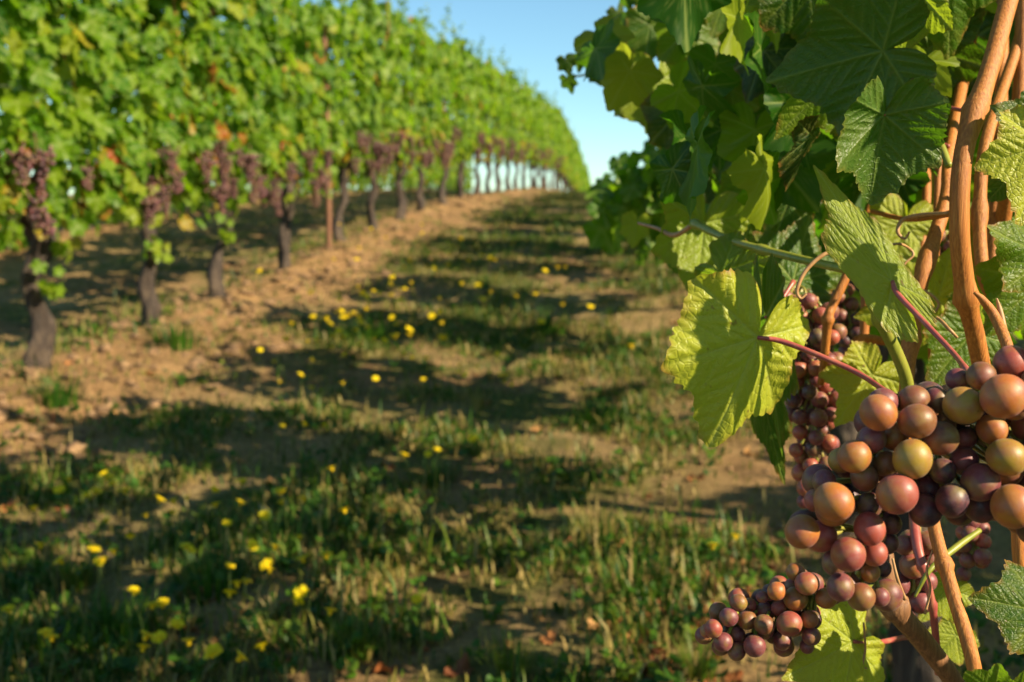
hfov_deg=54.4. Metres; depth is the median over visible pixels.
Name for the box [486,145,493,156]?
grape bunch
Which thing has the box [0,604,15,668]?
wildflower
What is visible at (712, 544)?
wildflower
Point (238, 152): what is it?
grape bunch
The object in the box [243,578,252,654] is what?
wildflower
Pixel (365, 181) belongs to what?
grapevine
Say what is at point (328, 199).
vine stake
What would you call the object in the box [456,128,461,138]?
grape bunch
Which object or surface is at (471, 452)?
grass tuft
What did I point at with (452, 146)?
grape bunch
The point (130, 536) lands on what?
wildflower
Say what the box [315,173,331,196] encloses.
grape bunch
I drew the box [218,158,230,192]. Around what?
grape bunch
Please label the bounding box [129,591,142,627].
wildflower
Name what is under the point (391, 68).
grapevine
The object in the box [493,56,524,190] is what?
grapevine
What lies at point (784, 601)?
grape bunch
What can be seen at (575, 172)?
grapevine
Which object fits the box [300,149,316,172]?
grape bunch
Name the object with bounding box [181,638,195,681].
wildflower
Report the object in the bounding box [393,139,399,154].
grape bunch
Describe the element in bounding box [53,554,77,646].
wildflower
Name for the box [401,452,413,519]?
wildflower
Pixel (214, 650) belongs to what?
wildflower
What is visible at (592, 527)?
grass tuft
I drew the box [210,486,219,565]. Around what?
wildflower
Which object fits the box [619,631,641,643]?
fallen leaf
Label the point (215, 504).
wildflower
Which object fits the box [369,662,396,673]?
fallen leaf
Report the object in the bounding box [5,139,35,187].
grape bunch
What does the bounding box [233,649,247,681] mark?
wildflower
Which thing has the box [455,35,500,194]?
grapevine
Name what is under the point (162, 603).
wildflower
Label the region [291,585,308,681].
wildflower
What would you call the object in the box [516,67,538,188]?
grapevine
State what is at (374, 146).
grape bunch
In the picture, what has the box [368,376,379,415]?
wildflower
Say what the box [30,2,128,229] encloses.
grapevine
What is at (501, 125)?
grapevine
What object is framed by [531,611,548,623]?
fallen leaf
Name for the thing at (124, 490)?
wildflower
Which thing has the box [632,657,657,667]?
fallen leaf
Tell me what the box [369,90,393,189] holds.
grapevine
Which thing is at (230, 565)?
wildflower
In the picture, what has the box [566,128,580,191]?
grapevine
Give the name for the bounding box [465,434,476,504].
wildflower
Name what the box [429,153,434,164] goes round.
grape bunch
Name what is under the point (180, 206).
grapevine
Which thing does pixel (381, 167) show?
grape bunch
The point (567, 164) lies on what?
grapevine
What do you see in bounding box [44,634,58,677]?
wildflower
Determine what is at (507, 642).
fallen leaf
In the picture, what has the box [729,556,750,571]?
fallen leaf
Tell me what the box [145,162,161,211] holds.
grape bunch
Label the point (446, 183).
grapevine
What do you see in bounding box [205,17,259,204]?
grapevine
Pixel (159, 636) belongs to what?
wildflower
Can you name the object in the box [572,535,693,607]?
grass tuft
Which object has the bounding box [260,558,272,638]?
wildflower
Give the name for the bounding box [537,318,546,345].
wildflower
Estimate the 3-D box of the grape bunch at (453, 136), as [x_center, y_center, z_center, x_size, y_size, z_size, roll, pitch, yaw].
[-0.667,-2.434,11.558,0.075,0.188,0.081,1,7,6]
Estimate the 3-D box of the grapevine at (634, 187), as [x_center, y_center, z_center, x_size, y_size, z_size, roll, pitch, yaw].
[0.567,-0.575,2.075,0.879,2.298,1.117,1,7,8]
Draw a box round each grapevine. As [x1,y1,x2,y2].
[0,0,147,369]
[0,45,65,251]
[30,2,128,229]
[36,0,234,326]
[105,27,188,218]
[134,0,283,298]
[161,21,225,210]
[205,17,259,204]
[217,0,338,269]
[246,58,295,199]
[276,27,312,197]
[285,0,383,241]
[298,106,339,194]
[331,0,410,229]
[331,72,362,192]
[350,81,381,190]
[360,0,434,220]
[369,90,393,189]
[381,102,409,190]
[390,100,418,189]
[394,3,451,210]
[409,107,433,187]
[417,3,470,204]
[423,137,440,189]
[431,102,452,189]
[435,154,457,191]
[438,21,484,197]
[449,111,468,192]
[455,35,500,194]
[456,151,474,192]
[473,45,508,193]
[484,46,516,191]
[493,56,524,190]
[507,66,532,189]
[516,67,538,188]
[518,79,546,187]
[528,81,549,188]
[534,89,555,187]
[538,90,557,188]
[544,91,563,189]
[552,99,566,189]
[554,106,570,190]
[555,0,1023,681]
[556,116,573,190]
[560,125,577,190]
[561,120,575,191]
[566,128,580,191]
[566,138,581,190]
[570,142,584,191]
[575,168,586,190]
[582,140,869,536]
[583,155,589,191]
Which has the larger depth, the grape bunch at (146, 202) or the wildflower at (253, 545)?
the grape bunch at (146, 202)
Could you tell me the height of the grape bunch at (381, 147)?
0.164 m
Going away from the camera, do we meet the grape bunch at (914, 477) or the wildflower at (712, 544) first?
the grape bunch at (914, 477)
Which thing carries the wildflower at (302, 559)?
on the ground at (88, 262)
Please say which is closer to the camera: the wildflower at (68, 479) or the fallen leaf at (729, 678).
the fallen leaf at (729, 678)
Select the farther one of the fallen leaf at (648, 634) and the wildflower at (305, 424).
the wildflower at (305, 424)
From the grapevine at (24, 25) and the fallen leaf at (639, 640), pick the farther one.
the grapevine at (24, 25)
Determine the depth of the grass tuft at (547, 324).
5.23 m
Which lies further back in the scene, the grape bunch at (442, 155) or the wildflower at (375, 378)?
the grape bunch at (442, 155)
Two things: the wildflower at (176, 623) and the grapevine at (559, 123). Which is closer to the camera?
the wildflower at (176, 623)
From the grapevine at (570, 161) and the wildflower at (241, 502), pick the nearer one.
the wildflower at (241, 502)
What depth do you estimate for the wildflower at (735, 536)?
1.89 m
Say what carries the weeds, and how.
on the ground at (88, 262)
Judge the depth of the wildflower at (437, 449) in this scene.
2.55 m
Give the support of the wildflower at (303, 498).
on the ground at (88, 262)
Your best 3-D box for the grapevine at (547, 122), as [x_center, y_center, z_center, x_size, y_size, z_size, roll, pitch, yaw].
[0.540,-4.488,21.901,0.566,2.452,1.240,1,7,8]
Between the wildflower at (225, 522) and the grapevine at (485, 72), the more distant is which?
the grapevine at (485, 72)
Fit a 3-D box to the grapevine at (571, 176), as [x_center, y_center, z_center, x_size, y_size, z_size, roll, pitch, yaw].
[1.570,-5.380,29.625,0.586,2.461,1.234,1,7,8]
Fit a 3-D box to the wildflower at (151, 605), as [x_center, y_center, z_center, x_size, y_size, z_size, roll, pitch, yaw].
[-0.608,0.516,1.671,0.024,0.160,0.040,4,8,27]
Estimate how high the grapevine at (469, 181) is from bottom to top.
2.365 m
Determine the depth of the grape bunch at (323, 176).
6.88 m
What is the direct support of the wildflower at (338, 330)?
on the ground at (88, 262)
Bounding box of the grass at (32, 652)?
[0,186,1023,681]
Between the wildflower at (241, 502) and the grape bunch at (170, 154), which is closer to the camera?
the wildflower at (241, 502)
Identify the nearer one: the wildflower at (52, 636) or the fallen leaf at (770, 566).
the wildflower at (52, 636)
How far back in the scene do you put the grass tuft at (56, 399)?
3.67 m
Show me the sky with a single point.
(532, 32)
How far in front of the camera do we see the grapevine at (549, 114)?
23.10 m
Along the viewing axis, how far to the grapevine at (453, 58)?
12.00 m
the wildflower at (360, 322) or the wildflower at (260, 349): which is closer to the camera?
the wildflower at (260, 349)
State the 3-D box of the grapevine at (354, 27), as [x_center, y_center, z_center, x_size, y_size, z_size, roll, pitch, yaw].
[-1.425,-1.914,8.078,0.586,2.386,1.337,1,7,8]
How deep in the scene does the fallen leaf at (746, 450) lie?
2.97 m
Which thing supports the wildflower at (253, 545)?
on the ground at (88, 262)
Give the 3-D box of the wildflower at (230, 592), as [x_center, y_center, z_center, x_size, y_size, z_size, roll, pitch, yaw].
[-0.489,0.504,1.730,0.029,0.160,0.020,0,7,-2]
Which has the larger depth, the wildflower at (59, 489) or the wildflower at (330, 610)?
the wildflower at (59, 489)
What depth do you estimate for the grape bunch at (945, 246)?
0.72 m
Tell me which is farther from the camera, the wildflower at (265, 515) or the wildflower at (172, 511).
the wildflower at (172, 511)
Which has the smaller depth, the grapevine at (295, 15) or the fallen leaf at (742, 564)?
the fallen leaf at (742, 564)
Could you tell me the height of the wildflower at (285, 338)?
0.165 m
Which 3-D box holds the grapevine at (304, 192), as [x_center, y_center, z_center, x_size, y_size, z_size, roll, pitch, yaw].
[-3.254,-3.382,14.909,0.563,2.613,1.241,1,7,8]
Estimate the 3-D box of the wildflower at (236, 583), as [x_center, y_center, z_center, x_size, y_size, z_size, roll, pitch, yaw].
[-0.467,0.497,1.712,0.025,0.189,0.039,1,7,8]
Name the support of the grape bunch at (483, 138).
hanging from the grapevine at (473, 90)
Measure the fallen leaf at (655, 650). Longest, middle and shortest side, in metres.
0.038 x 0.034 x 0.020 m
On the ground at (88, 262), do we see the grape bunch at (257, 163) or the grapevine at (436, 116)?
the grapevine at (436, 116)
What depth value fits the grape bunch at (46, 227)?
3.61 m
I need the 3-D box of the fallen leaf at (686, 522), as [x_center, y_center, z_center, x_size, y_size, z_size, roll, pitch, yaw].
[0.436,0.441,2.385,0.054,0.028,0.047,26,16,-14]
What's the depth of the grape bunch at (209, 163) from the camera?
5.07 m
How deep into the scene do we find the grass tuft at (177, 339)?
4.64 m
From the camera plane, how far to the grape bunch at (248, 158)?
5.56 m
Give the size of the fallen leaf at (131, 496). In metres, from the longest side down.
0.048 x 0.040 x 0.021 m
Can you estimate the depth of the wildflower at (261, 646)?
1.52 m
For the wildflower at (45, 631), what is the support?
on the ground at (88, 262)
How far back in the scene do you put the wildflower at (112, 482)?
2.46 m
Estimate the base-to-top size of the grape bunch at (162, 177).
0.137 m
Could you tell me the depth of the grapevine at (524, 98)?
18.73 m
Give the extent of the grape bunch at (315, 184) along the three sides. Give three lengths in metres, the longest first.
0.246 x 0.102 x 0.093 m
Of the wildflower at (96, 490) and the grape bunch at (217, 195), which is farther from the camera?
the grape bunch at (217, 195)
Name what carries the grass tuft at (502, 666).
on the ground at (88, 262)
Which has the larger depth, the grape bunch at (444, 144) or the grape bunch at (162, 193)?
the grape bunch at (444, 144)
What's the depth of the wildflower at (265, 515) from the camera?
2.02 m
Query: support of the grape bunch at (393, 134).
hanging from the grapevine at (391, 68)
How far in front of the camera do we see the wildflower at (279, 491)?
2.19 m
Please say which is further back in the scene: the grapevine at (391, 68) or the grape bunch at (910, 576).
the grapevine at (391, 68)
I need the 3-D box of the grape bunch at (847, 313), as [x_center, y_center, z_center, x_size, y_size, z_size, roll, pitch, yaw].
[0.255,-0.015,0.760,0.025,0.058,0.027,1,7,8]
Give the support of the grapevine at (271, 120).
on the ground at (88, 262)
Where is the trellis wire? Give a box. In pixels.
[0,85,522,130]
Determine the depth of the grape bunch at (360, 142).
7.93 m
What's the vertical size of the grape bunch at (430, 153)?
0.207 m
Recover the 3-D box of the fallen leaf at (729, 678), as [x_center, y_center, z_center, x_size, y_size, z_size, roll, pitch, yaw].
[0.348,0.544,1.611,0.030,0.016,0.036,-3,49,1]
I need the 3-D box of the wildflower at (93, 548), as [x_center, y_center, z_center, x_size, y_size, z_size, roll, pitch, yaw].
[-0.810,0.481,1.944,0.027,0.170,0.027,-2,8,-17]
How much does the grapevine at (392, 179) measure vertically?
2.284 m
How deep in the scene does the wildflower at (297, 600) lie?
1.72 m
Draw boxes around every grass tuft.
[17,370,94,407]
[45,541,97,591]
[47,578,189,664]
[137,316,205,350]
[151,535,274,608]
[234,502,320,553]
[310,600,396,664]
[334,310,400,342]
[394,450,472,489]
[450,438,488,456]
[477,622,544,681]
[515,305,578,337]
[551,487,642,552]
[568,393,639,429]
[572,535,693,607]
[663,621,731,681]
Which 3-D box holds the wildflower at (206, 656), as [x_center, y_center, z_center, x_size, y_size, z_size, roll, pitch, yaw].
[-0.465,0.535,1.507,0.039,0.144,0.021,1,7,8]
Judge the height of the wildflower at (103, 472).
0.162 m
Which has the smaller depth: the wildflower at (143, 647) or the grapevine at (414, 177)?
the wildflower at (143, 647)
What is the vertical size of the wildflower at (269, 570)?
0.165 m
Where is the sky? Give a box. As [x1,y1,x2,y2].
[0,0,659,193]
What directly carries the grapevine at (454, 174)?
on the ground at (88, 262)
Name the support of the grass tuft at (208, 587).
on the ground at (88, 262)
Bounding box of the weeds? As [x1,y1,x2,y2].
[0,208,1023,681]
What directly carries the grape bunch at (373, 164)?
hanging from the grapevine at (354, 27)
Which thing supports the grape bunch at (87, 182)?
hanging from the grapevine at (24, 25)
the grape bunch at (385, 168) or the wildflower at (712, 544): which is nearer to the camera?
the wildflower at (712, 544)
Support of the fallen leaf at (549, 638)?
on the ground at (88, 262)
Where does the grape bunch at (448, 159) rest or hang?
hanging from the grapevine at (436, 116)
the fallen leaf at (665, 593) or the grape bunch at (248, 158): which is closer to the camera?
the fallen leaf at (665, 593)
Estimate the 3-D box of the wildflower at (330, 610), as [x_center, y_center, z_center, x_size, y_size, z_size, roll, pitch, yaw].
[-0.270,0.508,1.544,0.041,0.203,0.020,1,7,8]
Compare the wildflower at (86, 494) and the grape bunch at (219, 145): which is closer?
the wildflower at (86, 494)
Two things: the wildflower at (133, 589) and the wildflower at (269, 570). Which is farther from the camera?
the wildflower at (269, 570)
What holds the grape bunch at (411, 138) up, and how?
hanging from the grapevine at (391, 68)
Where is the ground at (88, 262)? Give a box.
[0,188,1023,681]
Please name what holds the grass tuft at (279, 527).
on the ground at (88, 262)
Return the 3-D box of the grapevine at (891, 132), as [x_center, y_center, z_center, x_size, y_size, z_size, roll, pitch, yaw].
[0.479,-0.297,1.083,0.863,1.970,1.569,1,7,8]
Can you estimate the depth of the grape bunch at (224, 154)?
5.36 m
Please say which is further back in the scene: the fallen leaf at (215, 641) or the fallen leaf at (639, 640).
the fallen leaf at (215, 641)
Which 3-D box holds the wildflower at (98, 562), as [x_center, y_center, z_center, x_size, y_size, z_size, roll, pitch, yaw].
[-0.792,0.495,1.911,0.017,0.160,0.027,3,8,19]
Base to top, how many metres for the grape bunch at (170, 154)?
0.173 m
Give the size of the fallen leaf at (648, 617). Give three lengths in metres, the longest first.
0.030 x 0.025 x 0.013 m
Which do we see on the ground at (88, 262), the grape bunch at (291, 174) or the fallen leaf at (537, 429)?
the fallen leaf at (537, 429)
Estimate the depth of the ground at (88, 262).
3.62 m
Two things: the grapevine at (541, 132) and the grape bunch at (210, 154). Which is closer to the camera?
the grape bunch at (210, 154)
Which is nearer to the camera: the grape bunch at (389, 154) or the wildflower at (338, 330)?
the wildflower at (338, 330)
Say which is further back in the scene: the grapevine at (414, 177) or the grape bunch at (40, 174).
the grapevine at (414, 177)
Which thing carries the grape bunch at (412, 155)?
hanging from the grapevine at (415, 38)
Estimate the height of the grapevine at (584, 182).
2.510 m
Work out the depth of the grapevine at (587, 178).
36.23 m
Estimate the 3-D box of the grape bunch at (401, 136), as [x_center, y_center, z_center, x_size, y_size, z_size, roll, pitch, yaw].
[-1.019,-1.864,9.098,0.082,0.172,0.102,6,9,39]
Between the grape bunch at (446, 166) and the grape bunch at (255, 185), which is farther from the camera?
the grape bunch at (446, 166)
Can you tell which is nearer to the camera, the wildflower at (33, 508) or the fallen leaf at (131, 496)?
the wildflower at (33, 508)
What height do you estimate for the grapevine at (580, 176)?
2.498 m
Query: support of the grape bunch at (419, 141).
hanging from the grapevine at (415, 38)
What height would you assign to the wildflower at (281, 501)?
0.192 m
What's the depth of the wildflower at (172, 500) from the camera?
2.22 m
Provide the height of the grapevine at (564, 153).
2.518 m
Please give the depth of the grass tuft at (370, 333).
5.05 m
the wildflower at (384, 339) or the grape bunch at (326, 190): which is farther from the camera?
the grape bunch at (326, 190)
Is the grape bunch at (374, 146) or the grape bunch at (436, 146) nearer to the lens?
the grape bunch at (374, 146)
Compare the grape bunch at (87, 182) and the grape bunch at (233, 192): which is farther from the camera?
the grape bunch at (233, 192)
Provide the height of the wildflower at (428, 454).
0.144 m
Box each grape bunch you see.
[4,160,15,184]
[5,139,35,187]
[20,132,55,199]
[24,188,56,236]
[80,158,93,191]
[140,187,163,224]
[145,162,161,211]
[151,177,173,215]
[156,140,179,176]
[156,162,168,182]
[172,167,185,193]
[195,151,217,183]
[196,145,213,168]
[204,178,228,214]
[212,140,227,164]
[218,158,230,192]
[219,173,230,198]
[221,145,233,171]
[229,172,237,197]
[233,143,244,167]
[243,150,261,179]
[243,153,260,184]
[248,168,267,203]
[256,170,266,198]
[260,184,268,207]
[261,179,281,216]
[270,172,280,196]
[285,159,297,182]
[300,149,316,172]
[308,177,322,207]
[315,165,326,185]
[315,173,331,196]
[323,144,333,168]
[349,152,362,175]
[355,129,364,147]
[361,128,372,153]
[366,155,378,176]
[371,135,379,155]
[371,139,389,166]
[375,156,385,174]
[376,137,386,156]
[382,155,393,175]
[384,140,395,163]
[387,127,397,145]
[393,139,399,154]
[396,132,406,146]
[406,134,414,147]
[407,150,418,166]
[417,134,422,148]
[419,147,427,167]
[426,151,432,166]
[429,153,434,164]
[432,137,439,151]
[438,148,447,166]
[439,137,448,153]
[444,157,449,169]
[446,141,453,162]
[451,123,457,139]
[451,132,456,152]
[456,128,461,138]
[475,149,480,159]
[476,132,482,143]
[481,133,485,145]
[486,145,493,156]
[503,141,506,155]
[525,141,530,153]
[695,563,872,660]
[783,285,846,508]
[784,345,1023,611]
[831,284,859,354]
[896,527,937,615]
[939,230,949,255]
[954,521,991,580]
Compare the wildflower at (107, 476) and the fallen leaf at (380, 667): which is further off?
the wildflower at (107, 476)
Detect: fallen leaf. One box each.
[2,499,15,509]
[46,415,55,423]
[118,494,134,503]
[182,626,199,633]
[208,637,223,644]
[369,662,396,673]
[380,459,396,469]
[444,651,473,679]
[505,640,511,648]
[531,425,540,431]
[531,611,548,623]
[539,630,555,644]
[586,615,611,629]
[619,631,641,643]
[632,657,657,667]
[641,612,655,623]
[642,629,669,641]
[650,640,666,660]
[653,647,681,663]
[657,601,665,612]
[661,588,675,599]
[685,518,704,530]
[687,472,703,481]
[695,569,709,580]
[700,673,716,681]
[719,666,734,681]
[726,670,742,681]
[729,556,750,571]
[736,585,751,596]
[744,446,759,455]
[761,561,777,569]
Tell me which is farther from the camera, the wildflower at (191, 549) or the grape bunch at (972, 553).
the wildflower at (191, 549)
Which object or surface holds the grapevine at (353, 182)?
on the ground at (88, 262)
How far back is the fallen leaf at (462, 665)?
1.70 m
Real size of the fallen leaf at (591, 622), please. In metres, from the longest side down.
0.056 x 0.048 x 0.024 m
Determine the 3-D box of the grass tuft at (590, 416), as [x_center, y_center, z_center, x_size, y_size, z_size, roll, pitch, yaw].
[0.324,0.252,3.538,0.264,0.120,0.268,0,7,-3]
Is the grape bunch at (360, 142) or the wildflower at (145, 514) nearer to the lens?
the wildflower at (145, 514)
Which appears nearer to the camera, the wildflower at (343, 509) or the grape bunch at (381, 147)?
the wildflower at (343, 509)
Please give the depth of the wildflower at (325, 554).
1.95 m
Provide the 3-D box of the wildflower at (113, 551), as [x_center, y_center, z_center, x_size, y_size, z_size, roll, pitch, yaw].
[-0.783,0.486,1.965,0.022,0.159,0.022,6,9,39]
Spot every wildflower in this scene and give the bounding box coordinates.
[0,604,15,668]
[23,505,37,563]
[34,542,44,593]
[38,628,56,681]
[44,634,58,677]
[51,485,64,554]
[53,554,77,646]
[66,476,76,548]
[82,491,90,568]
[87,544,103,586]
[91,487,108,536]
[93,557,101,618]
[96,556,107,628]
[97,470,107,529]
[98,517,111,587]
[102,473,115,538]
[108,479,115,530]
[109,549,117,605]
[118,487,136,544]
[125,533,143,603]
[128,586,139,676]
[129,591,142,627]
[134,644,151,678]
[135,601,158,679]
[140,630,154,659]
[141,513,148,570]
[151,630,166,678]
[154,598,168,674]
[155,495,166,575]
[162,509,176,578]
[166,618,184,673]
[167,498,183,555]
[179,542,197,634]
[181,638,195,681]
[184,546,196,615]
[196,654,213,679]
[203,643,222,677]
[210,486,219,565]
[210,502,224,552]
[222,519,231,604]
[223,589,236,662]
[225,562,234,631]
[230,499,245,566]
[233,580,244,676]
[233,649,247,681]
[237,478,252,528]
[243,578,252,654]
[247,539,258,637]
[254,641,275,680]
[257,348,263,398]
[258,510,270,593]
[258,567,274,651]
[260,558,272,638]
[262,544,279,632]
[274,488,286,553]
[276,498,284,579]
[281,336,289,356]
[290,496,307,577]
[290,595,304,669]
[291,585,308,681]
[296,555,308,628]
[301,422,307,485]
[312,552,332,612]
[325,607,348,670]
[328,465,345,542]
[335,327,342,352]
[338,507,350,562]
[356,319,364,346]
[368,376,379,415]
[382,337,388,375]
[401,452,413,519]
[411,593,423,673]
[422,450,432,498]
[426,313,435,353]
[433,447,439,519]
[436,309,442,340]
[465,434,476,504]
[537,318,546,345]
[707,542,721,650]
[730,534,738,571]
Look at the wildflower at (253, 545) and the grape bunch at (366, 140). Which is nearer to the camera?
the wildflower at (253, 545)
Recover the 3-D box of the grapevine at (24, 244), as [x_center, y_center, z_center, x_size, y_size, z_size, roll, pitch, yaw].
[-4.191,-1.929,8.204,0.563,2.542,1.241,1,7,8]
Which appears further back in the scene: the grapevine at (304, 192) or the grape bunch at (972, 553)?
the grapevine at (304, 192)
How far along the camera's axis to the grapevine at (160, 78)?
4.89 m
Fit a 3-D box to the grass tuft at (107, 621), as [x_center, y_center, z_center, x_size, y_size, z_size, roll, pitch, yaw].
[-0.753,0.532,1.870,0.256,0.115,0.252,-6,9,-37]
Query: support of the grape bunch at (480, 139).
hanging from the grapevine at (473, 90)
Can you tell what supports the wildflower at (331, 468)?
on the ground at (88, 262)
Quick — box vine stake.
[321,24,331,249]
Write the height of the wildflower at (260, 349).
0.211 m
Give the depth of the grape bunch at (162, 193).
4.56 m
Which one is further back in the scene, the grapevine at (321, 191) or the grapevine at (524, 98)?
the grapevine at (524, 98)
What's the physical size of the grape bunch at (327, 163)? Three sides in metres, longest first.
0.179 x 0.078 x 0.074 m
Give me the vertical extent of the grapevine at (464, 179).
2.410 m
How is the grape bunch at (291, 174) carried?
hanging from the grapevine at (295, 15)
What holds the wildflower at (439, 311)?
on the ground at (88, 262)
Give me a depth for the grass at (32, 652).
2.65 m
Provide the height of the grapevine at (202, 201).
2.519 m
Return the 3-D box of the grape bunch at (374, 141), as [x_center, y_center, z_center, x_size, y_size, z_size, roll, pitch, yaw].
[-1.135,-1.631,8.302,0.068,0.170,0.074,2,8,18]
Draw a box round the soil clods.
[0,192,958,573]
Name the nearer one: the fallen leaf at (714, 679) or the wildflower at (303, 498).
the fallen leaf at (714, 679)
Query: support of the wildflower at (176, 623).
on the ground at (88, 262)
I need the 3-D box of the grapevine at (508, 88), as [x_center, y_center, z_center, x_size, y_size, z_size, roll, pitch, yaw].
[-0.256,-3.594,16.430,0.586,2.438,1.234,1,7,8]
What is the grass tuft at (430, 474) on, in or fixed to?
on the ground at (88, 262)
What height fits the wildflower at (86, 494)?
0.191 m
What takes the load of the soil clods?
on the ground at (88, 262)
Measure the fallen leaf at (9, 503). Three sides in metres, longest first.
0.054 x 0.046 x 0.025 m
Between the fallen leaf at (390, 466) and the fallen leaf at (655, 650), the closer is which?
the fallen leaf at (655, 650)
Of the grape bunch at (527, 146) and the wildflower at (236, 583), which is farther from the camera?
the grape bunch at (527, 146)
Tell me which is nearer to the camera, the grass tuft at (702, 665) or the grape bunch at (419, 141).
the grass tuft at (702, 665)
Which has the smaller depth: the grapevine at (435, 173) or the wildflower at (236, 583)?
the wildflower at (236, 583)
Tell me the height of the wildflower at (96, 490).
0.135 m
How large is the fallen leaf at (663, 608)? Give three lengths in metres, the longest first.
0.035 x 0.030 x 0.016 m
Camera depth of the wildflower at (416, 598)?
1.70 m
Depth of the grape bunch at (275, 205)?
6.00 m
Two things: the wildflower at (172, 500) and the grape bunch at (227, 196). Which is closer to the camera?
the wildflower at (172, 500)
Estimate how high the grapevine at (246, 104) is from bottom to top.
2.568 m
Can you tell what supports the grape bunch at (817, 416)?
hanging from the grapevine at (891, 132)
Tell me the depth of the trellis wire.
4.79 m
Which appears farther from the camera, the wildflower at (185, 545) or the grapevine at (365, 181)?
the grapevine at (365, 181)
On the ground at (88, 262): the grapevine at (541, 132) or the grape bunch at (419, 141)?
the grapevine at (541, 132)
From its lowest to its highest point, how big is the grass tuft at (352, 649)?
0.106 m
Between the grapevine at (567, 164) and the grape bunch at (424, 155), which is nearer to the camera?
the grape bunch at (424, 155)
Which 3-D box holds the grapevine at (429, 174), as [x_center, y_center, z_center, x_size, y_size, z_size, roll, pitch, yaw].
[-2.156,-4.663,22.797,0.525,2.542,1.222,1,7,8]
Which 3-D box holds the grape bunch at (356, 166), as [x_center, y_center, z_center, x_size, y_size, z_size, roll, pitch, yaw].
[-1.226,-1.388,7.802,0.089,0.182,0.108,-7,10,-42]
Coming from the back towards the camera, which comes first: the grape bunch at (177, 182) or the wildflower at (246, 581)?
the grape bunch at (177, 182)
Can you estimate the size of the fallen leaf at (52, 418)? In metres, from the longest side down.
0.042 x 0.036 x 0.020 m
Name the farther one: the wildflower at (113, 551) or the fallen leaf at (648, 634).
the wildflower at (113, 551)
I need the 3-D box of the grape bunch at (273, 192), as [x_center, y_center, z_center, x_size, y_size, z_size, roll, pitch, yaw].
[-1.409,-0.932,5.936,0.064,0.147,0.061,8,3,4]
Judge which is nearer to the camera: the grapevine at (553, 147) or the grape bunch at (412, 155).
the grape bunch at (412, 155)
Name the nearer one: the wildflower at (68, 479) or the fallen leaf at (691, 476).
the wildflower at (68, 479)
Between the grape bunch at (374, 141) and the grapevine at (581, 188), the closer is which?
the grape bunch at (374, 141)
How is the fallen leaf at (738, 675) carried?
on the ground at (88, 262)
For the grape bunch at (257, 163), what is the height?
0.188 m
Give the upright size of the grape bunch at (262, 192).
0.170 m
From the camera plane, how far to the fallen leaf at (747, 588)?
1.94 m
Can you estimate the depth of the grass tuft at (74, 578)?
2.14 m
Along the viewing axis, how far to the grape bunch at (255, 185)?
5.69 m
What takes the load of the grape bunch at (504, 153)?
hanging from the grapevine at (501, 125)
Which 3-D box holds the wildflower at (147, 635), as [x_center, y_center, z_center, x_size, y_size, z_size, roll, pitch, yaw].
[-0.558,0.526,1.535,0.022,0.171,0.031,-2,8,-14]
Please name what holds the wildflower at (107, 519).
on the ground at (88, 262)
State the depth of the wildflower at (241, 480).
2.45 m
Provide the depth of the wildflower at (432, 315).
4.71 m
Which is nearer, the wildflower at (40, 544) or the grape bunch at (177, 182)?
the wildflower at (40, 544)
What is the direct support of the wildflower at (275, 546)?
on the ground at (88, 262)
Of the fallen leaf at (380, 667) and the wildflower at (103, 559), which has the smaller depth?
the fallen leaf at (380, 667)
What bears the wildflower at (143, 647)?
on the ground at (88, 262)
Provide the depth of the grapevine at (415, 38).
10.04 m
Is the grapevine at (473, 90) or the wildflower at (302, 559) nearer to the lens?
the wildflower at (302, 559)
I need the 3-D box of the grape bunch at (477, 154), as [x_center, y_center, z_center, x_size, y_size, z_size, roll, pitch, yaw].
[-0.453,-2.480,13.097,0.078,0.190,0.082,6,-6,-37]
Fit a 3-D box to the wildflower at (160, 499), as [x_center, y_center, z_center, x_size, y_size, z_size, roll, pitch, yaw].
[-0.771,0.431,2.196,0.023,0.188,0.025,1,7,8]

